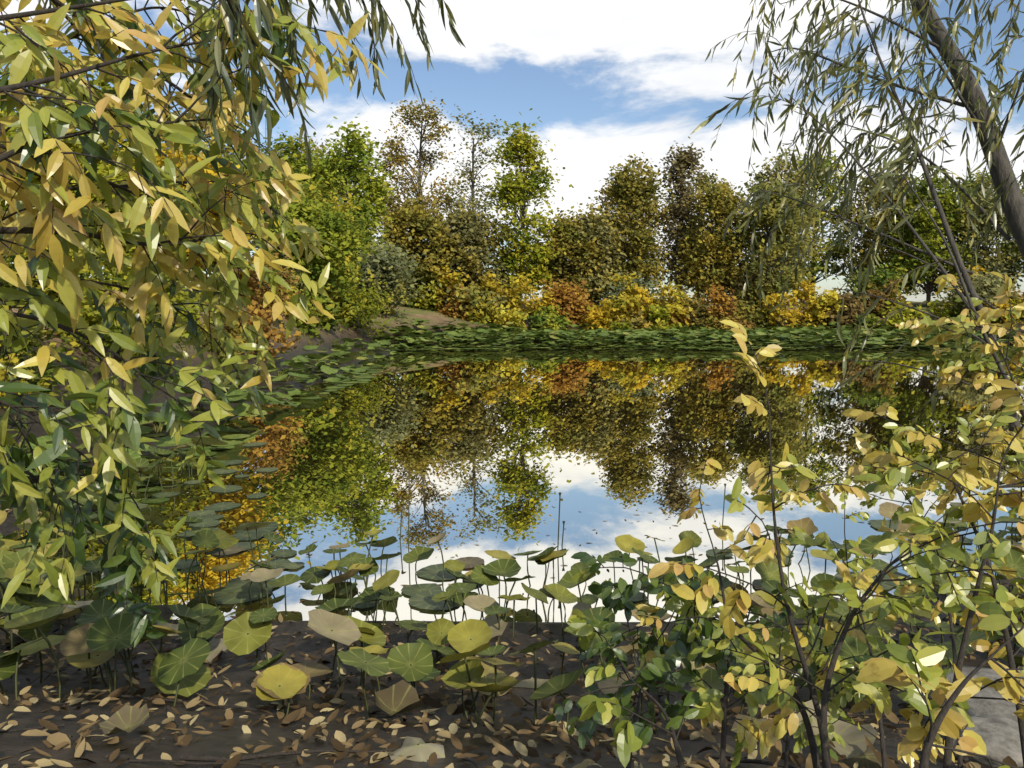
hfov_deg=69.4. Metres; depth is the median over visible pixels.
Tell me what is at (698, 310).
bank bush
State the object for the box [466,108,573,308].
poplar tree
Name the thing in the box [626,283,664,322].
bush
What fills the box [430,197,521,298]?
willow tree
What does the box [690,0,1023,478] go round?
willow tree
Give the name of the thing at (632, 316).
bank bush
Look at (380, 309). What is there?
bank bush
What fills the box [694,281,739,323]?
shrub
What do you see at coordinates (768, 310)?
bank bush
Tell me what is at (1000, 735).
pale rock slab
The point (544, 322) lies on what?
bank bush
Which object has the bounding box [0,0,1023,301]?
sky
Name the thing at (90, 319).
shrub
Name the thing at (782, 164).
green tree
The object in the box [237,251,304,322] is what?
shrub
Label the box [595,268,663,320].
bush
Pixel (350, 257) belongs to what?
tree
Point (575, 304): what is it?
bush
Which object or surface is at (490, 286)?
shrub
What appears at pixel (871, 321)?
bank bush
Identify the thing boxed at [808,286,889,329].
bush
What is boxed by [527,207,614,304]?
tree
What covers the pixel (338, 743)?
ground leaf litter
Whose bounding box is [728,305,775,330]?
bank bush
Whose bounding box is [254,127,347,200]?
poplar tree
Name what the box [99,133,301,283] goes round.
tree
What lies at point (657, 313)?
bank bush
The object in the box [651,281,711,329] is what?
bush
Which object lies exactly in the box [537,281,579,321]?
shrub
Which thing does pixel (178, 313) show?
bank bush
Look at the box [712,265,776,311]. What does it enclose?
bush
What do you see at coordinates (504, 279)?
bush
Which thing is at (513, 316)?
bank bush
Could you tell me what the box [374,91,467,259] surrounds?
tall poplar tree
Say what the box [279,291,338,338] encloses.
bank bush
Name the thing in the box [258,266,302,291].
bank bush
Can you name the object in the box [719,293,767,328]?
bank bush
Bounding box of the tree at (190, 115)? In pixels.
[108,94,281,290]
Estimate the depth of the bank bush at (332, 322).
37.86 m
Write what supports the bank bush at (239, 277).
on the ground
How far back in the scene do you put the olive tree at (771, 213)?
66.61 m
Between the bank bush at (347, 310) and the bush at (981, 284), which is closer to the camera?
the bank bush at (347, 310)
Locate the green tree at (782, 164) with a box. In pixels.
[740,145,825,293]
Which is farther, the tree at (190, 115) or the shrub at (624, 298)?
the shrub at (624, 298)
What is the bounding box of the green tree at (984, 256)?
[925,173,1023,292]
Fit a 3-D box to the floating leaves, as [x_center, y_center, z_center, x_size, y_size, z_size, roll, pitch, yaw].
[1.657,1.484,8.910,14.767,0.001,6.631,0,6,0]
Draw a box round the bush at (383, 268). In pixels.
[337,225,438,316]
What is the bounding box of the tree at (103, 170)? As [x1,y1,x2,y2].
[0,112,198,283]
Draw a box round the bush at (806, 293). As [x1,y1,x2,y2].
[789,277,822,325]
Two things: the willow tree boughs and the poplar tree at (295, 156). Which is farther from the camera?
the poplar tree at (295, 156)
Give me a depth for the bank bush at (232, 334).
22.61 m
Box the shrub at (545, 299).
[500,273,554,321]
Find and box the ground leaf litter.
[0,467,1023,767]
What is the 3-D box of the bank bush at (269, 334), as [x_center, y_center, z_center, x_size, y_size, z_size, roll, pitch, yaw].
[-8.821,-1.874,25.553,3.442,2.446,3.200,3,6,27]
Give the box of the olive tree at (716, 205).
[662,175,758,305]
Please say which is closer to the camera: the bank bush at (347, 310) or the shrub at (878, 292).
the bank bush at (347, 310)
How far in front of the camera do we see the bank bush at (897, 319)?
60.99 m
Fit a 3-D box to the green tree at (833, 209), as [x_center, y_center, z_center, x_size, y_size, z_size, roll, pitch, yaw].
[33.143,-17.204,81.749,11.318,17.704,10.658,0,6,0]
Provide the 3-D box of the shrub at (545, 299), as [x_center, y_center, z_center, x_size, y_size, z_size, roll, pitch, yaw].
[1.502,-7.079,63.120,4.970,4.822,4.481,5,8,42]
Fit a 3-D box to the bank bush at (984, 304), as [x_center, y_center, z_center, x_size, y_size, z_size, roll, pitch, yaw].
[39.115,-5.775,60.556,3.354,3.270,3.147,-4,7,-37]
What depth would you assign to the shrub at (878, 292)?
65.29 m
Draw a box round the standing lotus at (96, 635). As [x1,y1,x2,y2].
[0,441,1023,724]
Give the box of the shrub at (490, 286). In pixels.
[468,271,521,315]
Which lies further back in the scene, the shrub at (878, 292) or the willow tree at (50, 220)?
the shrub at (878, 292)
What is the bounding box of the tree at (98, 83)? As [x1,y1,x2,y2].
[0,38,166,174]
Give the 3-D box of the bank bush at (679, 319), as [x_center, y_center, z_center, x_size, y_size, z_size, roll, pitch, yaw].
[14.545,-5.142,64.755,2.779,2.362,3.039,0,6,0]
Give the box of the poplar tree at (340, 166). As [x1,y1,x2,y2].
[289,113,408,258]
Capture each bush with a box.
[0,271,30,396]
[82,249,213,337]
[94,252,200,305]
[182,298,256,366]
[209,271,261,296]
[224,294,318,360]
[256,272,303,300]
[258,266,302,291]
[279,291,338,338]
[302,281,348,331]
[326,287,342,307]
[330,301,360,326]
[337,225,438,316]
[357,288,390,313]
[382,304,394,313]
[399,260,451,309]
[426,279,492,319]
[434,285,492,319]
[460,293,504,323]
[463,292,509,321]
[465,260,519,307]
[487,302,529,330]
[527,302,576,331]
[528,305,563,330]
[534,275,598,325]
[577,306,613,329]
[580,298,629,329]
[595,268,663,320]
[608,309,652,329]
[608,320,636,332]
[620,308,649,322]
[626,283,664,322]
[627,301,677,328]
[644,303,681,329]
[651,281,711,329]
[671,312,691,328]
[681,301,716,329]
[693,311,742,329]
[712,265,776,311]
[714,315,755,329]
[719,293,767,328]
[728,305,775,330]
[752,305,783,328]
[789,277,822,325]
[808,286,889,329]
[837,259,919,314]
[853,314,886,330]
[879,300,932,331]
[888,307,932,329]
[919,296,961,327]
[923,267,1023,322]
[967,297,1023,325]
[969,296,1006,323]
[1006,297,1023,322]
[1011,290,1023,302]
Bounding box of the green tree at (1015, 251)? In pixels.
[996,186,1023,286]
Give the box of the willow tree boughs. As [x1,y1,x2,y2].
[192,0,465,177]
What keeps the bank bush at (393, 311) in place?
on the ground
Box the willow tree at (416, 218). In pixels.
[371,193,466,304]
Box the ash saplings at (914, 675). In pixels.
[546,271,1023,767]
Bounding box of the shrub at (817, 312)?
[799,289,846,329]
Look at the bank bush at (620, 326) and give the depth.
61.65 m
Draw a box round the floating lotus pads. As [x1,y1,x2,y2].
[41,440,1021,609]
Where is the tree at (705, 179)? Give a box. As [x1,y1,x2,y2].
[654,168,741,296]
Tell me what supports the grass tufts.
on the ground
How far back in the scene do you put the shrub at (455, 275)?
62.46 m
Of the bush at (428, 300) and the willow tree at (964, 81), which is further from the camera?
the bush at (428, 300)
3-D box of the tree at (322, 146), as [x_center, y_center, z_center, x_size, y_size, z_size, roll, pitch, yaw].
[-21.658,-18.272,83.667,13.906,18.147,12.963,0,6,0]
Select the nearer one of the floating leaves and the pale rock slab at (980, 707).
the pale rock slab at (980, 707)
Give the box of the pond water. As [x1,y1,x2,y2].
[1,340,1023,621]
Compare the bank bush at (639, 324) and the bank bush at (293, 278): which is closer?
the bank bush at (293, 278)
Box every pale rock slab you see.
[928,665,1023,721]
[952,715,1022,766]
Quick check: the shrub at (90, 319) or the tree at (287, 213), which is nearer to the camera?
the shrub at (90, 319)
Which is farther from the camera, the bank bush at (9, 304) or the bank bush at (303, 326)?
the bank bush at (303, 326)
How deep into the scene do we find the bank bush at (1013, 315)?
59.29 m
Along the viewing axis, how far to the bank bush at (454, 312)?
61.30 m
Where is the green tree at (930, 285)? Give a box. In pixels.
[870,168,1005,306]
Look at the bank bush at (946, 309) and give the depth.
62.66 m
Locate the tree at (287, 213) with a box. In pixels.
[161,142,322,276]
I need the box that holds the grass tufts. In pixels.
[6,290,367,478]
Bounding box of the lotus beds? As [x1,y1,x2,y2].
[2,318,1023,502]
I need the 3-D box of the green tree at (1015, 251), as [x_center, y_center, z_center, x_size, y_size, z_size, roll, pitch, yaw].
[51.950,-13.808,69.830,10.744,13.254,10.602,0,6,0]
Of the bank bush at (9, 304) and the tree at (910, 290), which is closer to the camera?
the bank bush at (9, 304)
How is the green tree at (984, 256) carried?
on the ground
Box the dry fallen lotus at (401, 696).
[6,591,894,767]
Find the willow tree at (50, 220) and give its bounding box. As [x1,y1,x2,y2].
[0,0,388,647]
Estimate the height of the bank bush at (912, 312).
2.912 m
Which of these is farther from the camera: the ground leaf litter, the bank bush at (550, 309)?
the bank bush at (550, 309)
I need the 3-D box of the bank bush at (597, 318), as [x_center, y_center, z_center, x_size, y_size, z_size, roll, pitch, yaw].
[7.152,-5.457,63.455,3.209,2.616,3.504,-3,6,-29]
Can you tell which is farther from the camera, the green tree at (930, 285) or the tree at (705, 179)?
the tree at (705, 179)
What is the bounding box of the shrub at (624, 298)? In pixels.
[601,270,645,322]
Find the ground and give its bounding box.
[0,284,1023,767]
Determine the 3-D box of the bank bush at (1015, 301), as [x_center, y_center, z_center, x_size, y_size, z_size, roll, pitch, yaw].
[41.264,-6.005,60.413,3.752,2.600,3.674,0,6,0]
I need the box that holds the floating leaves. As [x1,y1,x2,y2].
[59,456,1014,612]
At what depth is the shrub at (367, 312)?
44.00 m
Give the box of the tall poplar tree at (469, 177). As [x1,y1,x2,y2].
[431,106,507,236]
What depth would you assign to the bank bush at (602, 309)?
62.70 m
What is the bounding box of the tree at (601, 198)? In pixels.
[588,180,666,291]
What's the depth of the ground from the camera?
3.96 m
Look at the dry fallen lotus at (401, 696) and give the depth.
2.94 m
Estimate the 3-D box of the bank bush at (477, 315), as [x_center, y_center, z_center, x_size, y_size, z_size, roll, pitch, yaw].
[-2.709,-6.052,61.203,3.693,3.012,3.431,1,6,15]
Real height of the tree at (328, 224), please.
6.893 m
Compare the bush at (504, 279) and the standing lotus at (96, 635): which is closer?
the standing lotus at (96, 635)
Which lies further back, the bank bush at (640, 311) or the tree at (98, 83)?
the bank bush at (640, 311)
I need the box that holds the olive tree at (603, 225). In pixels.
[555,203,632,307]
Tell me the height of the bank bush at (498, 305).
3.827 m
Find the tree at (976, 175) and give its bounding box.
[927,168,1023,295]
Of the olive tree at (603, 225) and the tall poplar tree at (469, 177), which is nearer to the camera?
the olive tree at (603, 225)
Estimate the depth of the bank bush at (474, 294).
60.84 m
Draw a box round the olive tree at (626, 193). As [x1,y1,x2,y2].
[594,152,680,292]
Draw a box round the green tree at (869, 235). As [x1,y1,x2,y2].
[833,163,933,292]
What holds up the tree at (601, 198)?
on the ground
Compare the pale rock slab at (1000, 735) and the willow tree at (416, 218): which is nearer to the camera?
the pale rock slab at (1000, 735)
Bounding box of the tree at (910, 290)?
[843,172,947,297]
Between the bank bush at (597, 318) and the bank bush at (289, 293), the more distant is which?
the bank bush at (597, 318)
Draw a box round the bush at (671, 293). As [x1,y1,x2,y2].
[652,281,692,326]
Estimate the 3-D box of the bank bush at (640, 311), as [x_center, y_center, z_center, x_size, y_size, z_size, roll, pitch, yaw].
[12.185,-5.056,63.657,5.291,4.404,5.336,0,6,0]
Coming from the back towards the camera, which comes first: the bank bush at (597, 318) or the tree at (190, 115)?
the bank bush at (597, 318)
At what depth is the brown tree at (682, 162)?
72.76 m
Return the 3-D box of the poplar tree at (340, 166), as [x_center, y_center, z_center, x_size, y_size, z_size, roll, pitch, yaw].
[-13.129,-13.797,58.887,9.144,14.964,9.144,-4,7,-37]
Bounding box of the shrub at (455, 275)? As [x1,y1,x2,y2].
[433,265,468,308]
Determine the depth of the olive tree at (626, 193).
70.53 m
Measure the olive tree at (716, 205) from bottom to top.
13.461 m
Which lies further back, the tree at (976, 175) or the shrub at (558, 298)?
the tree at (976, 175)
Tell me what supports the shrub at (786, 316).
on the ground
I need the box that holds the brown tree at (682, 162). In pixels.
[648,136,712,294]
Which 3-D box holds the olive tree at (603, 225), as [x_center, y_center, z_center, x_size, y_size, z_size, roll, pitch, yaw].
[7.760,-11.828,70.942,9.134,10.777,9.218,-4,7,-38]
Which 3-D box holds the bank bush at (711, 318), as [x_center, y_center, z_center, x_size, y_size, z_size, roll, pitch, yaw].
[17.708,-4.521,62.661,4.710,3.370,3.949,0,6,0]
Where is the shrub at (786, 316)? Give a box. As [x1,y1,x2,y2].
[754,288,808,330]
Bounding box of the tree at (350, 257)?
[251,164,387,289]
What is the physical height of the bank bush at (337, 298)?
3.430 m
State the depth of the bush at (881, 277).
67.21 m
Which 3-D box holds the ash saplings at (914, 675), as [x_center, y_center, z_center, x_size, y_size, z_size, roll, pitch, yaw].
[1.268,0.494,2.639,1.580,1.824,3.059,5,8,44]
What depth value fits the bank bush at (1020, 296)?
61.19 m
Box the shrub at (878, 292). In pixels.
[861,278,912,318]
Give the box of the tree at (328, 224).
[250,181,379,300]
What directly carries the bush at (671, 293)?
on the ground
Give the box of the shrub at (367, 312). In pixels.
[332,279,397,340]
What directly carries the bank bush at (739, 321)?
on the ground
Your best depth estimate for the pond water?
11.72 m
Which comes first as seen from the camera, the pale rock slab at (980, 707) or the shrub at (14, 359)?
the pale rock slab at (980, 707)
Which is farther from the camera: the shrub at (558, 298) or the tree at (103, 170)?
the shrub at (558, 298)
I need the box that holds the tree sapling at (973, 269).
[935,265,994,304]
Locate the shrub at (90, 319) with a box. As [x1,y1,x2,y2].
[25,228,209,393]
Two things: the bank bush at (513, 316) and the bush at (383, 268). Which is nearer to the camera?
the bush at (383, 268)
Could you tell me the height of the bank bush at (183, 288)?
2.557 m
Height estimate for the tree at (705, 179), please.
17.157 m
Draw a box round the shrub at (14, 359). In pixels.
[0,202,121,410]
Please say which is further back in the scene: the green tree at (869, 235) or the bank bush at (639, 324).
the green tree at (869, 235)
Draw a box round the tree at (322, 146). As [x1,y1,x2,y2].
[290,137,375,228]
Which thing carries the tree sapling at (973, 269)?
on the ground
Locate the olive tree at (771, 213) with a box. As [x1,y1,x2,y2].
[715,174,845,311]
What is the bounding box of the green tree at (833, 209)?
[781,148,863,300]
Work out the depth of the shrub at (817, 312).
63.34 m

